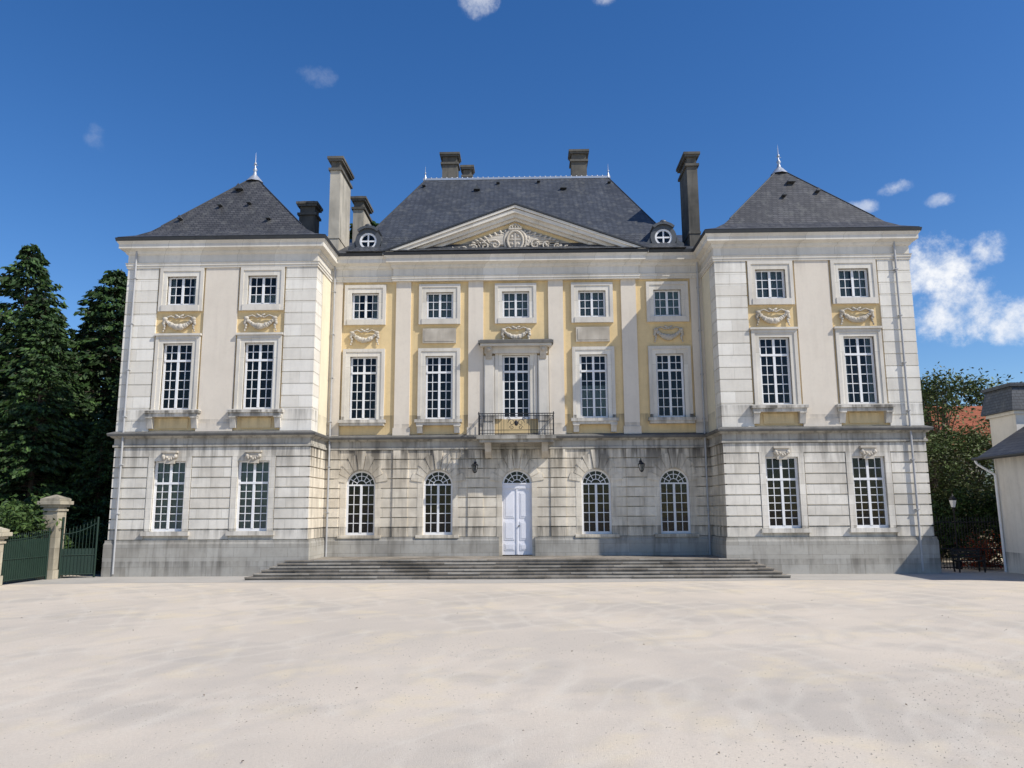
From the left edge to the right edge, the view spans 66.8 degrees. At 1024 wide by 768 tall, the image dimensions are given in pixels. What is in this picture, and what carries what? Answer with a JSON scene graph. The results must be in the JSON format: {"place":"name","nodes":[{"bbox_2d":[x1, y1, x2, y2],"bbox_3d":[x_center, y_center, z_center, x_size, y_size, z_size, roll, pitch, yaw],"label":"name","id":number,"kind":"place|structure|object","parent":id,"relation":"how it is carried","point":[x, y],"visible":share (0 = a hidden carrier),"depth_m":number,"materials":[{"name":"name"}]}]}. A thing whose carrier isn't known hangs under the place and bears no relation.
{"place":"outdoors","nodes":[
{"label":"outdoors","id":0,"kind":"place"},
{"bbox_2d":[0,559,1023,767],"bbox_3d":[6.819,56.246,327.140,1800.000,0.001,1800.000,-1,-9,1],"label":"ground","id":1,"kind":"structure","parent":0,"point":[131,636],"depth_m":12.16,"materials":[{"name":"beige gravel"}]},
{"bbox_2d":[0,527,12,585],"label":"gate pillar","id":2,"kind":"structure","parent":1,"relation":"on","point":[5,533],"depth_m":27.85,"materials":[{"name":"stone"}]},
{"bbox_2d":[1,527,50,582],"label":"iron gate","id":3,"kind":"structure","parent":2,"relation":"attached to","point":[26,558],"depth_m":29.20,"materials":[{"name":"green metal"}]},
{"bbox_2d":[0,243,72,442],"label":"conifer tree","id":4,"kind":"object","parent":1,"relation":"on","point":[33,264],"visible":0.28,"depth_m":45.72,"materials":[{"name":"green plant"}]},
{"bbox_2d":[0,484,77,548],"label":"hedge","id":5,"kind":"object","parent":1,"relation":"on","point":[20,524],"visible":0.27,"depth_m":30.13,"materials":[{"name":"green plant"}]},
{"bbox_2d":[0,296,100,495],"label":"conifer tree","id":6,"kind":"object","parent":1,"relation":"on","point":[37,308],"visible":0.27,"depth_m":43.05,"materials":[{"name":"green plant"}]},
{"bbox_2d":[0,323,103,537],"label":"conifer tree","id":7,"kind":"object","parent":1,"relation":"on","point":[40,344],"visible":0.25,"depth_m":40.44,"materials":[{"name":"green plant"}]},
{"bbox_2d":[0,355,106,545],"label":"conifer tree","id":8,"kind":"object","parent":1,"relation":"on","point":[19,468],"visible":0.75,"depth_m":36.33,"materials":[{"name":"green plant"}]},
{"bbox_2d":[64,512,109,571],"bbox_3d":[-18.082,6.871,33.811,4.139,2.586,3.354,-1,-9,1],"label":"garden shrub","id":9,"kind":"object","parent":1,"relation":"on","point":[102,537],"visible":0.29,"depth_m":33.37,"materials":[{"name":"green plant"}]},
{"bbox_2d":[49,269,127,498],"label":"conifer tree","id":10,"kind":"object","parent":1,"relation":"on","point":[105,342],"visible":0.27,"depth_m":45.20,"materials":[{"name":"green plant"}]},
{"bbox_2d":[61,418,115,565],"bbox_3d":[-19.662,5.332,36.902,5.033,7.436,5.317,3,-10,-21],"label":"conifer tree","id":11,"kind":"object","parent":1,"relation":"on","point":[94,464],"visible":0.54,"depth_m":36.65,"materials":[{"name":"green plant"}]},
{"bbox_2d":[66,376,119,521],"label":"conifer tree","id":12,"kind":"object","parent":1,"relation":"on","point":[112,416],"visible":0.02,"depth_m":40.24,"materials":[{"name":"green plant"}]},
{"bbox_2d":[67,301,121,428],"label":"conifer tree","id":13,"kind":"object","parent":1,"relation":"on","point":[84,327],"visible":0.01,"depth_m":52.31,"materials":[{"name":"green plant"}]},
{"bbox_2d":[2,573,1023,583],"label":"paved strip","id":14,"kind":"object","parent":1,"relation":"on","point":[224,579],"visible":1,"depth_m":29.02,"materials":[{"name":"stone"}]},
{"bbox_2d":[36,495,73,578],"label":"gate pillar","id":15,"kind":"structure","parent":14,"relation":"on","point":[55,506],"depth_m":30.75,"materials":[{"name":"stone"}]},
{"bbox_2d":[58,516,99,578],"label":"iron gate","id":16,"kind":"structure","parent":15,"relation":"attached to","point":[78,561],"depth_m":31.11,"materials":[{"name":"green metal"}]},
{"bbox_2d":[244,555,790,579],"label":"entrance steps","id":17,"kind":"structure","parent":1,"relation":"on","point":[527,567],"depth_m":30.16,"materials":[{"name":"stone"}]},
{"bbox_2d":[101,145,941,576],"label":"chateau","id":18,"kind":"structure","parent":1,"relation":"on","point":[557,359],"depth_m":33.73,"materials":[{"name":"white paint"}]},
{"bbox_2d":[471,460,477,472],"bbox_3d":[-1.617,3.600,33.990,0.320,0.623,0.559,-1,-9,1],"label":"wall lantern","id":19,"kind":"object","parent":18,"relation":"attached to","point":[475,465],"depth_m":33.81,"materials":[{"name":"metal"}]},
{"bbox_2d":[360,229,671,246],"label":"dormer windows","id":20,"kind":"structure","parent":18,"relation":"in","point":[661,230],"depth_m":35.80,"materials":[{"name":"white paint"}]},
{"bbox_2d":[502,483,531,554],"bbox_3d":[0.226,5.902,34.052,1.320,3.100,0.170,-1,-9,1],"label":"door","id":21,"kind":"structure","parent":18,"relation":"in","point":[516,497],"depth_m":34.05,"materials":[{"name":"paint"}]},
{"bbox_2d":[151,269,888,534],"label":"window frames","id":22,"kind":"structure","parent":18,"relation":"in","point":[773,355],"depth_m":33.66,"materials":[{"name":"white paint"}]},
{"bbox_2d":[638,458,644,471],"bbox_3d":[5.622,3.534,33.839,0.320,0.623,0.559,-1,-9,1],"label":"wall lantern","id":23,"kind":"object","parent":18,"relation":"attached to","point":[640,463],"depth_m":33.66,"materials":[{"name":"metal"}]},
{"bbox_2d":[919,376,970,405],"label":"deciduous tree","id":24,"kind":"object","parent":1,"relation":"on","point":[939,390],"depth_m":57.37,"materials":[{"name":"green plant"}]},
{"bbox_2d":[948,494,962,568],"bbox_3d":[18.967,6.261,33.213,0.380,3.230,0.329,-1,-9,1],"label":"street lamp","id":25,"kind":"object","parent":1,"relation":"on","point":[952,499],"visible":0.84,"depth_m":33.29,"materials":[{"name":"metal"}]},
{"bbox_2d":[920,362,993,499],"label":"deciduous tree","id":26,"kind":"object","parent":1,"relation":"on","point":[936,393],"visible":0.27,"depth_m":42.13,"materials":[{"name":"green plant"}]},
{"bbox_2d":[925,431,993,561],"bbox_3d":[20.748,5.503,38.356,5.777,6.407,6.374,-7,-11,33],"label":"deciduous tree","id":27,"kind":"object","parent":1,"relation":"on","point":[934,480],"visible":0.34,"depth_m":37.14,"materials":[{"name":"green plant"}]},
{"bbox_2d":[928,420,995,547],"bbox_3d":[22.924,5.304,39.188,7.012,7.047,6.355,-6,-11,32],"label":"deciduous tree","id":28,"kind":"object","parent":1,"relation":"on","point":[969,441],"visible":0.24,"depth_m":38.90,"materials":[{"name":"green plant"}]},
{"bbox_2d":[930,477,1002,559],"bbox_3d":[20.849,6.296,36.284,8.292,3.866,3.917,-1,-9,1],"label":"shrubbery","id":29,"kind":"object","parent":1,"relation":"on","point":[990,510],"visible":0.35,"depth_m":35.70,"materials":[{"name":"green plant"}]},
{"bbox_2d":[931,516,1003,568],"bbox_3d":[19.148,6.595,32.141,3.987,2.220,0.087,-1,-9,1],"label":"iron fence","id":30,"kind":"object","parent":1,"relation":"on","point":[969,548],"visible":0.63,"depth_m":32.16,"materials":[{"name":"black metal"}]},
{"bbox_2d":[950,549,986,572],"bbox_3d":[18.488,7.142,31.437,1.200,0.920,0.460,-1,-9,1],"label":"park bench","id":31,"kind":"object","parent":1,"relation":"on","point":[956,555],"visible":1,"depth_m":31.65,"materials":[{"name":"metal"}]},
{"bbox_2d":[941,515,1001,558],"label":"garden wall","id":32,"kind":"structure","parent":1,"relation":"on","point":[962,558],"depth_m":39.44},
{"bbox_2d":[945,529,1003,568],"bbox_3d":[19.793,6.986,32.986,2.862,1.602,2.208,-1,-9,1],"label":"flowering shrub","id":33,"kind":"object","parent":1,"relation":"on","point":[986,555],"visible":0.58,"depth_m":32.69,"materials":[{"name":"red plant"}]},
{"bbox_2d":[944,368,1021,405],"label":"deciduous tree","id":34,"kind":"object","parent":1,"relation":"on","point":[979,397],"visible":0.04,"depth_m":56.39,"materials":[{"name":"green plant"}]},
{"bbox_2d":[971,382,1023,573],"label":"outbuilding","id":35,"kind":"structure","parent":1,"relation":"on","point":[1002,411],"depth_m":31.52,"materials":[{"name":"stone"}]},
{"bbox_2d":[0,0,1023,418],"label":"sky","id":36,"kind":"structure","parent":0,"point":[119,118],"materials":[{"name":"blue"}]},
{"bbox_2d":[926,406,990,449],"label":"house roof","id":37,"kind":"structure","parent":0,"point":[977,412],"depth_m":48.27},
{"bbox_2d":[979,463,994,485],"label":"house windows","id":38,"kind":"structure","parent":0,"point":[988,472],"depth_m":45.60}
]}

